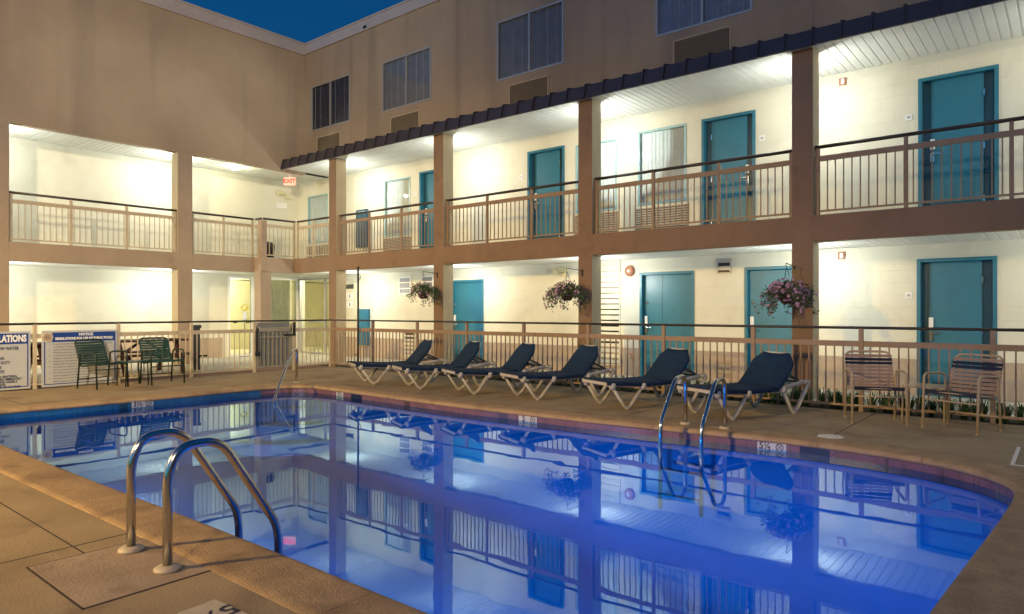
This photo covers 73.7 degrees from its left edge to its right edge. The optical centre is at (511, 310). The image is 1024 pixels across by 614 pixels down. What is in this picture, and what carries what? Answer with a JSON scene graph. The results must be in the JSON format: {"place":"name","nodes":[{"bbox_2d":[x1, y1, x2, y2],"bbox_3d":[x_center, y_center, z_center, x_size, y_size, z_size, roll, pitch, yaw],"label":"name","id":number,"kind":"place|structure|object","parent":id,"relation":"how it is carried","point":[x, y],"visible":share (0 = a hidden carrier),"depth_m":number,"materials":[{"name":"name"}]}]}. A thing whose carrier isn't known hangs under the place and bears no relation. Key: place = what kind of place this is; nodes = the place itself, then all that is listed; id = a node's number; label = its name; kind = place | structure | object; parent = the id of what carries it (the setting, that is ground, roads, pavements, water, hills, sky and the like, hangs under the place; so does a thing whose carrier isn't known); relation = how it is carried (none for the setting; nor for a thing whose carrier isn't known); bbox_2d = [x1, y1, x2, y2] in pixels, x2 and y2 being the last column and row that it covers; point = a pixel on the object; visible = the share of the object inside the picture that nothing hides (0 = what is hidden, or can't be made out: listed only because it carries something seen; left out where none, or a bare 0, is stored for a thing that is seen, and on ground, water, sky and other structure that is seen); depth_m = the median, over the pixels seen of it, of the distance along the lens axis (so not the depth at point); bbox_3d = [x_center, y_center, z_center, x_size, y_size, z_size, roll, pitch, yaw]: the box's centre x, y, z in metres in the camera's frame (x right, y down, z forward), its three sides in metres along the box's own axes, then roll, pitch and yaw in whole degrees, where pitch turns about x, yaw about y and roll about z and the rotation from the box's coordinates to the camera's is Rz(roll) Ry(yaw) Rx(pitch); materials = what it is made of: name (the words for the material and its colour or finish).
{"place":"outdoors","nodes":[
{"label":"outdoors","id":0,"kind":"place"},
{"bbox_2d":[0,364,328,391],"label":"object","id":1,"kind":"structure","parent":0,"point":[268,369],"depth_m":14.42,"materials":[{"name":"brown concrete"}]},
{"bbox_2d":[31,356,328,383],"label":"side walkway","id":2,"kind":"structure","parent":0,"point":[134,369],"depth_m":16.43,"materials":[{"name":"concrete"}]},
{"bbox_2d":[31,342,41,370],"bbox_3d":[-9.487,0.990,12.637,1.600,0.740,1.600,0,0,39],"label":"picnic table","id":3,"kind":"object","parent":2,"relation":"on","point":[39,355],"visible":0.09,"depth_m":12.85,"materials":[{"name":"brown wood"}]},
{"bbox_2d":[120,338,195,376],"bbox_3d":[-7.882,0.990,14.592,1.600,0.740,1.600,0,0,39],"label":"picnic table","id":4,"kind":"object","parent":2,"relation":"on","point":[139,355],"visible":0.28,"depth_m":14.55,"materials":[{"name":"brown wood"}]},
{"bbox_2d":[0,0,325,367],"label":"motel wing","id":5,"kind":"structure","parent":2,"relation":"on","point":[131,131],"depth_m":17.05,"materials":[{"name":"beige paint"}]},
{"bbox_2d":[229,166,239,169],"bbox_3d":[-7.690,-3.943,18.924,0.280,0.090,0.280,0,0,39],"label":"ceiling lamp","id":6,"kind":"object","parent":5,"relation":"attached to","point":[234,167],"visible":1,"depth_m":18.85,"materials":[{"name":"white glass"}]},
{"bbox_2d":[228,276,253,356],"bbox_3d":[-7.974,0.170,20.076,0.120,2.360,0.800,0,0,39],"label":"glass door","id":7,"kind":"structure","parent":5,"relation":"in","point":[241,277],"depth_m":20.32,"materials":[{"name":"white glass"}]},
{"bbox_2d":[267,242,274,257],"bbox_3d":[-6.912,-1.698,19.321,0.390,0.500,0.390,0,0,39],"label":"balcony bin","id":8,"kind":"object","parent":5,"relation":"on","point":[271,248],"visible":0.43,"depth_m":19.20,"materials":[{"name":"black plastic"}]},
{"bbox_2d":[276,191,288,198],"bbox_3d":[-7.092,-3.553,21.021,0.153,0.234,0.410,0,0,39],"label":"emergency light","id":9,"kind":"object","parent":5,"relation":"attached to","point":[281,193],"visible":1,"depth_m":21.04,"materials":[{"name":"white plastic"}]},
{"bbox_2d":[271,278,297,348],"bbox_3d":[-7.338,0.170,21.093,0.328,2.320,1.440,0,0,39],"label":"lobby window","id":10,"kind":"structure","parent":5,"relation":"in","point":[281,288],"depth_m":21.46,"materials":[{"name":"yellow glass"}]},
{"bbox_2d":[284,174,295,185],"bbox_3d":[-6.516,-3.830,20.032,0.348,0.320,0.074,0,0,0],"label":"exit sign","id":11,"kind":"object","parent":5,"relation":"hanging from","point":[289,181],"visible":1,"depth_m":20.00,"materials":[{"name":"red"}]},
{"bbox_2d":[193,325,206,369],"bbox_3d":[-7.144,0.840,15.539,0.240,1.019,0.320,0,0,39],"label":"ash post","id":12,"kind":"object","parent":2,"relation":"on","point":[196,327],"visible":0.54,"depth_m":15.43,"materials":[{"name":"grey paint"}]},
{"bbox_2d":[240,304,248,356],"bbox_3d":[-7.783,0.588,19.867,0.260,1.521,0.260,0,0,39],"label":"flower stand","id":13,"kind":"object","parent":2,"relation":"on","point":[244,316],"visible":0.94,"depth_m":19.83,"materials":[{"name":"metal"}]},
{"bbox_2d":[0,392,404,427],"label":"wall","id":14,"kind":"structure","parent":0,"point":[282,401],"depth_m":10.39,"materials":[{"name":"blue tile"}]},
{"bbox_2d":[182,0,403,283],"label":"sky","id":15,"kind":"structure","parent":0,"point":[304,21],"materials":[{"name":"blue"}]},
{"bbox_2d":[0,407,1008,613],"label":"pool basin","id":16,"kind":"object","parent":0,"point":[430,513],"visible":0.61,"depth_m":7.96,"materials":[{"name":"liquid"}]},
{"bbox_2d":[0,391,260,419],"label":"waterline tiles","id":17,"kind":"object","parent":16,"relation":"attached to","point":[66,411],"visible":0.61,"depth_m":10.21,"materials":[{"name":"blue tile"}]},
{"bbox_2d":[132,401,152,406],"bbox_3d":[-5.687,1.435,10.515,0.011,0.120,0.320,0,0,37],"label":"depth marker","id":18,"kind":"object","parent":17,"relation":"attached to","point":[143,403],"visible":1,"depth_m":10.51,"materials":[{"name":"white tile"}]},
{"bbox_2d":[229,409,335,455],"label":"pool steps","id":19,"kind":"structure","parent":16,"relation":"on","point":[294,432],"depth_m":11.64,"materials":[{"name":"paint"}]},
{"bbox_2d":[261,389,1013,505],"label":"waterline tiles","id":20,"kind":"object","parent":16,"relation":"attached to","point":[993,490],"visible":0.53,"depth_m":7.59,"materials":[{"name":"blue tile"}]},
{"bbox_2d":[351,394,361,398],"bbox_3d":[-2.609,1.455,11.449,0.290,0.120,0.008,0,0,42],"label":"skimmer opening","id":21,"kind":"object","parent":20,"relation":"attached to","point":[356,396],"visible":0.64,"depth_m":11.44,"materials":[{"name":"black"}]},
{"bbox_2d":[519,415,536,423],"bbox_3d":[0.209,1.448,9.081,0.300,0.100,0.010,0,0,37],"label":"depth marker","id":22,"kind":"object","parent":20,"relation":"attached to","point":[528,419],"visible":1,"depth_m":9.08,"materials":[{"name":"white tile"}]},
{"bbox_2d":[757,441,785,452],"bbox_3d":[2.760,1.448,7.255,0.300,0.100,0.010,0,0,37],"label":"depth marker","id":23,"kind":"object","parent":20,"relation":"attached to","point":[773,447],"visible":1,"depth_m":7.25,"materials":[{"name":"white tile"}]},
{"bbox_2d":[800,446,829,459],"bbox_3d":[3.098,1.455,6.991,0.290,0.120,0.008,0,0,41],"label":"skimmer opening","id":24,"kind":"object","parent":20,"relation":"attached to","point":[818,453],"visible":1,"depth_m":6.98,"materials":[{"name":"blue"}]},
{"bbox_2d":[0,367,1023,613],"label":"pool deck","id":25,"kind":"structure","parent":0,"point":[24,543],"depth_m":7.43,"materials":[{"name":"concrete"}]},
{"bbox_2d":[74,339,128,389],"bbox_3d":[-7.222,0.926,11.979,0.660,0.844,0.614,0,0,23],"label":"strap chair","id":26,"kind":"object","parent":25,"relation":"on","point":[91,362],"visible":1,"depth_m":12.00,"materials":[{"name":"green plastic"}]},
{"bbox_2d":[0,502,210,609],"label":"pad joint","id":27,"kind":"object","parent":25,"relation":"on","point":[57,590],"visible":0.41,"depth_m":3.43,"materials":[{"name":"brown concrete"}]},
{"bbox_2d":[29,539,208,607],"bbox_3d":[-2.051,1.373,3.562,0.770,0.054,0.585,0,0,39],"label":"ladder pad","id":28,"kind":"object","parent":25,"relation":"on","point":[88,579],"visible":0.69,"depth_m":3.51,"materials":[{"name":"concrete"}]},
{"bbox_2d":[115,360,149,386],"bbox_3d":[-6.822,1.128,12.274,0.420,0.440,0.420,0,0,39],"label":"side table","id":29,"kind":"object","parent":25,"relation":"on","point":[135,361],"visible":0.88,"depth_m":12.25,"materials":[{"name":"black"}]},
{"bbox_2d":[139,337,184,385],"bbox_3d":[-6.523,0.926,12.675,0.660,0.844,0.614,0,0,39],"label":"strap chair","id":30,"kind":"object","parent":25,"relation":"on","point":[150,353],"visible":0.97,"depth_m":12.75,"materials":[{"name":"green plastic"}]},
{"bbox_2d":[0,319,332,388],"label":"pool fence","id":31,"kind":"object","parent":25,"relation":"on","point":[273,346],"visible":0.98,"depth_m":14.60,"materials":[{"name":"beige metal"}]},
{"bbox_2d":[0,331,30,389],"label":"rules board","id":32,"kind":"object","parent":31,"relation":"attached to","point":[15,359],"visible":1,"depth_m":11.41,"materials":[{"name":"white plastic"}]},
{"bbox_2d":[41,329,116,386],"bbox_3d":[-7.682,0.835,12.163,0.015,0.970,1.203,0,0,39],"label":"rules board","id":33,"kind":"object","parent":31,"relation":"attached to","point":[59,362],"visible":0.66,"depth_m":12.04,"materials":[{"name":"white"}]},
{"bbox_2d":[117,428,282,574],"bbox_3d":[-1.773,1.442,3.917,0.586,1.509,0.732,0,0,39],"label":"pool ladder","id":34,"kind":"object","parent":25,"relation":"attached to","point":[168,565],"visible":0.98,"depth_m":3.81,"materials":[{"name":"silver metal"}]},
{"bbox_2d":[177,599,247,613],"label":"depth marker","id":35,"kind":"object","parent":25,"relation":"on","point":[214,606],"visible":1,"depth_m":3.07,"materials":[{"name":"white tile"}]},
{"bbox_2d":[273,348,299,422],"bbox_3d":[-3.936,1.268,11.971,0.128,1.163,1.608,0,0,-6],"label":"stair handrail","id":36,"kind":"object","parent":25,"relation":"on","point":[283,375],"visible":0.92,"depth_m":12.03,"materials":[{"name":"silver metal"}]},
{"bbox_2d":[355,266,360,371],"bbox_3d":[-3.384,0.190,15.008,0.142,2.320,0.153,0,0,-10],"label":"deck pole","id":37,"kind":"object","parent":25,"relation":"on","point":[358,331],"visible":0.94,"depth_m":14.98,"materials":[{"name":"metal"}]},
{"bbox_2d":[347,339,447,384],"bbox_3d":[-2.135,0.946,12.898,1.771,0.804,0.856,0,0,-26],"label":"sun lounger","id":38,"kind":"object","parent":25,"relation":"on","point":[419,353],"visible":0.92,"depth_m":12.92,"materials":[{"name":"blue plastic"}]},
{"bbox_2d":[391,341,495,388],"bbox_3d":[-1.189,0.946,12.174,1.771,0.804,0.856,0,0,-26],"label":"sun lounger","id":39,"kind":"object","parent":25,"relation":"on","point":[464,358],"visible":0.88,"depth_m":12.19,"materials":[{"name":"blue plastic"}]},
{"bbox_2d":[440,342,551,394],"bbox_3d":[-0.229,0.946,11.438,1.771,0.804,0.856,0,0,-26],"label":"sun lounger","id":40,"kind":"object","parent":25,"relation":"on","point":[520,357],"visible":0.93,"depth_m":11.46,"materials":[{"name":"blue plastic"}]},
{"bbox_2d":[498,344,615,399],"bbox_3d":[0.754,0.946,10.741,1.771,0.804,0.856,0,0,-27],"label":"sun lounger","id":41,"kind":"object","parent":25,"relation":"on","point":[581,361],"visible":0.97,"depth_m":10.77,"materials":[{"name":"blue fabric"}]},
{"bbox_2d":[580,348,707,408],"bbox_3d":[1.942,0.946,9.802,1.771,0.804,0.856,0,0,-26],"label":"sun lounger","id":42,"kind":"object","parent":25,"relation":"on","point":[669,365],"visible":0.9,"depth_m":9.85,"materials":[{"name":"blue plastic"}]},
{"bbox_2d":[332,319,1023,423],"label":"pool fence","id":43,"kind":"object","parent":25,"relation":"on","point":[992,347],"visible":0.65,"depth_m":10.22,"materials":[{"name":"beige metal"}]},
{"bbox_2d":[675,351,810,419],"bbox_3d":[3.077,0.946,8.919,1.771,0.804,0.856,0,0,-28],"label":"sun lounger","id":44,"kind":"object","parent":25,"relation":"on","point":[767,372],"visible":0.91,"depth_m":8.99,"materials":[{"name":"blue plastic"}]},
{"bbox_2d":[817,434,843,438],"bbox_3d":[3.391,1.343,7.269,0.260,0.011,0.260,0,0,39],"label":"skimmer cover","id":45,"kind":"object","parent":25,"relation":"on","point":[831,436],"visible":1,"depth_m":7.26,"materials":[{"name":"white plastic"}]},
{"bbox_2d":[844,350,908,425],"bbox_3d":[4.411,0.926,8.334,0.614,0.844,0.660,0,0,16],"label":"strap chair","id":46,"kind":"object","parent":25,"relation":"on","point":[880,387],"visible":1,"depth_m":8.51,"materials":[{"name":"beige plastic"}]},
{"bbox_2d":[901,382,950,426],"bbox_3d":[4.976,1.123,8.206,0.460,0.450,0.460,0,0,39],"label":"side table","id":47,"kind":"object","parent":25,"relation":"on","point":[941,387],"visible":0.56,"depth_m":8.17,"materials":[{"name":"beige plastic"}]},
{"bbox_2d":[921,353,1003,435],"bbox_3d":[5.132,0.926,7.742,0.660,0.844,0.614,0,0,-29],"label":"strap chair","id":48,"kind":"object","parent":25,"relation":"on","point":[979,380],"visible":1,"depth_m":7.80,"materials":[{"name":"beige plastic"}]},
{"bbox_2d":[1010,447,1023,465],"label":"painted line","id":49,"kind":"object","parent":25,"relation":"on","point":[1015,456],"visible":1,"depth_m":6.24,"materials":[{"name":"white paint"}]},
{"bbox_2d":[299,353,1023,416],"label":"walkway","id":50,"kind":"structure","parent":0,"point":[384,360],"depth_m":12.75,"materials":[{"name":"concrete"}]},
{"bbox_2d":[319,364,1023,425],"bbox_3d":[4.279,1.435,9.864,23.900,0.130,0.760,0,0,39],"label":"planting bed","id":51,"kind":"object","parent":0,"point":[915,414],"visible":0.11,"depth_m":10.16,"materials":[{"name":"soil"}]},
{"bbox_2d":[434,362,1023,422],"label":"grass","id":52,"kind":"structure","parent":0,"point":[884,401],"depth_m":9.32,"materials":[{"name":"green plant"}]},
{"label":"ground","id":53,"kind":"structure","parent":0,"visible":0},
{"bbox_2d":[230,0,1023,402],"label":"motel wing","id":54,"kind":"structure","parent":53,"relation":"on","point":[724,162],"depth_m":12.90,"materials":[{"name":"beige paint"}]},
{"bbox_2d":[308,193,327,243],"bbox_3d":[-5.934,-2.795,20.945,1.050,1.490,0.076,0,0,39],"label":"window","id":55,"kind":"structure","parent":54,"relation":"in","point":[317,204],"depth_m":20.95,"materials":[{"name":"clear glass"}]},
{"bbox_2d":[311,73,349,131],"bbox_3d":[-5.064,-5.770,19.089,1.810,1.300,0.090,0,0,39],"label":"window","id":56,"kind":"structure","parent":54,"relation":"in","point":[330,100],"depth_m":19.08,"materials":[{"name":"glass"}]},
{"bbox_2d":[384,176,410,237],"bbox_3d":[-3.113,-2.805,18.630,1.070,1.570,0.076,0,0,39],"label":"window","id":57,"kind":"structure","parent":54,"relation":"in","point":[397,192],"depth_m":18.68,"materials":[{"name":"clear glass"}]},
{"bbox_2d":[399,276,410,294],"bbox_3d":[-2.888,-0.670,18.399,0.490,0.480,0.020,0,0,39],"label":"vent window","id":58,"kind":"structure","parent":54,"relation":"in","point":[404,282],"depth_m":18.39,"materials":[{"name":"white plastic"}]},
{"bbox_2d":[382,46,430,112],"bbox_3d":[-2.633,-5.750,17.094,1.820,1.300,0.090,0,0,39],"label":"window","id":59,"kind":"structure","parent":54,"relation":"in","point":[406,79],"depth_m":17.07,"materials":[{"name":"glass"}]},
{"bbox_2d":[405,271,439,306],"bbox_3d":[-1.942,-0.474,15.314,0.844,0.801,0.798,0,0,39],"label":"hanging basket","id":60,"kind":"object","parent":54,"relation":"attached to","point":[423,291],"visible":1,"depth_m":15.19,"materials":[{"name":"green plastic"}]},
{"bbox_2d":[419,170,433,247],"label":"door","id":61,"kind":"structure","parent":54,"relation":"in","point":[426,178],"depth_m":18.00,"materials":[{"name":"teal paint"}]},
{"bbox_2d":[421,275,433,289],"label":"vent window","id":62,"kind":"structure","parent":54,"relation":"in","point":[429,279],"depth_m":17.80,"materials":[{"name":"white plastic"}]},
{"bbox_2d":[453,279,483,364],"bbox_3d":[-1.101,0.297,17.014,1.150,2.114,0.143,0,0,39],"label":"door","id":63,"kind":"structure","parent":54,"relation":"in","point":[468,295],"depth_m":17.04,"materials":[{"name":"teal paint"}]},
{"bbox_2d":[497,0,563,81],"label":"window","id":64,"kind":"structure","parent":54,"relation":"in","point":[532,40],"depth_m":14.59,"materials":[{"name":"glass"}]},
{"bbox_2d":[527,145,564,238],"bbox_3d":[0.797,-2.545,15.457,1.040,2.209,0.143,0,0,39],"label":"door","id":65,"kind":"structure","parent":54,"relation":"in","point":[546,166],"depth_m":15.49,"materials":[{"name":"teal paint"}]},
{"bbox_2d":[551,267,566,277],"bbox_3d":[1.076,-0.833,15.056,0.410,0.234,0.153,0,0,39],"label":"emergency light","id":66,"kind":"object","parent":54,"relation":"attached to","point":[560,269],"visible":0.96,"depth_m":15.07,"materials":[{"name":"white plastic"}]},
{"bbox_2d":[543,268,591,311],"bbox_3d":[1.028,-0.379,12.795,0.946,0.832,0.970,0,0,39],"label":"hanging basket","id":67,"kind":"object","parent":54,"relation":"attached to","point":[564,292],"visible":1,"depth_m":12.65,"materials":[{"name":"green plastic"}]},
{"bbox_2d":[575,138,616,213],"bbox_3d":[1.807,-2.850,14.592,1.040,1.500,0.076,0,0,39],"label":"window","id":68,"kind":"structure","parent":54,"relation":"in","point":[608,147],"depth_m":14.45,"materials":[{"name":"white glass"}]},
{"bbox_2d":[624,265,634,276],"bbox_3d":[2.403,-0.810,14.009,0.230,0.230,0.091,0,0,39],"label":"fire bell","id":69,"kind":"object","parent":54,"relation":"attached to","point":[629,270],"visible":1,"depth_m":13.97,"materials":[{"name":"brown metal"}]},
{"bbox_2d":[638,123,686,205],"bbox_3d":[2.998,-2.885,13.615,1.060,1.510,0.076,0,0,39],"label":"window","id":70,"kind":"structure","parent":54,"relation":"in","point":[663,147],"depth_m":13.62,"materials":[{"name":"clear glass"}]},
{"bbox_2d":[639,270,693,376],"bbox_3d":[3.092,0.292,13.573,1.180,2.124,0.143,0,0,39],"label":"door","id":71,"kind":"structure","parent":54,"relation":"in","point":[667,297],"depth_m":13.64,"materials":[{"name":"teal paint"}]},
{"bbox_2d":[655,0,752,37],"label":"window","id":72,"kind":"structure","parent":54,"relation":"in","point":[671,16],"depth_m":12.30,"materials":[{"name":"glass"}]},
{"bbox_2d":[701,110,755,224],"bbox_3d":[4.063,-2.545,12.776,1.030,2.209,0.143,0,0,39],"label":"door","id":73,"kind":"structure","parent":54,"relation":"in","point":[733,135],"depth_m":12.80,"materials":[{"name":"teal paint"}]},
{"bbox_2d":[744,265,791,384],"bbox_3d":[4.731,0.282,12.228,1.100,2.144,0.143,0,0,39],"label":"door","id":74,"kind":"structure","parent":54,"relation":"in","point":[755,278],"depth_m":12.39,"materials":[{"name":"teal paint"}]},
{"bbox_2d":[754,263,819,317],"bbox_3d":[4.121,-0.298,10.234,0.856,0.832,0.850,0,0,39],"label":"hanging basket","id":75,"kind":"object","parent":54,"relation":"attached to","point":[787,292],"visible":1,"depth_m":10.14,"materials":[{"name":"pink plant"}]},
{"bbox_2d":[838,252,844,258],"bbox_3d":[5.531,-0.920,11.469,0.110,0.120,0.049,0,0,39],"label":"fire strobe","id":76,"kind":"object","parent":54,"relation":"attached to","point":[841,255],"visible":1,"depth_m":11.45,"materials":[{"name":"brown"}]},
{"bbox_2d":[839,77,845,85],"bbox_3d":[5.547,-3.840,11.456,0.110,0.120,0.049,0,0,39],"label":"fire strobe","id":77,"kind":"object","parent":54,"relation":"attached to","point":[842,81],"visible":1,"depth_m":11.44,"materials":[{"name":"brown"}]},
{"bbox_2d":[917,256,996,400],"bbox_3d":[6.834,0.272,10.502,1.040,2.164,0.143,0,0,39],"label":"door","id":78,"kind":"structure","parent":54,"relation":"in","point":[958,292],"depth_m":10.54,"materials":[{"name":"teal paint"}]},
{"bbox_2d":[918,64,998,205],"bbox_3d":[6.849,-2.545,10.489,1.040,2.209,0.143,0,0,39],"label":"door","id":79,"kind":"structure","parent":54,"relation":"in","point":[969,96],"depth_m":10.50,"materials":[{"name":"teal paint"}]},
{"label":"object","id":80,"kind":"structure","parent":0,"visible":0},
{"bbox_2d":[0,383,1023,613],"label":"coping","id":81,"kind":"object","parent":80,"relation":"on","point":[989,579],"visible":0.94,"depth_m":4.34,"materials":[{"name":"concrete"}]},
{"bbox_2d":[658,374,730,516],"bbox_3d":[2.050,1.472,7.699,0.616,1.449,0.732,0,0,39],"label":"pool ladder","id":82,"kind":"object","parent":81,"relation":"attached to","point":[700,475],"visible":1,"depth_m":7.56,"materials":[{"name":"silver metal"}]}
]}

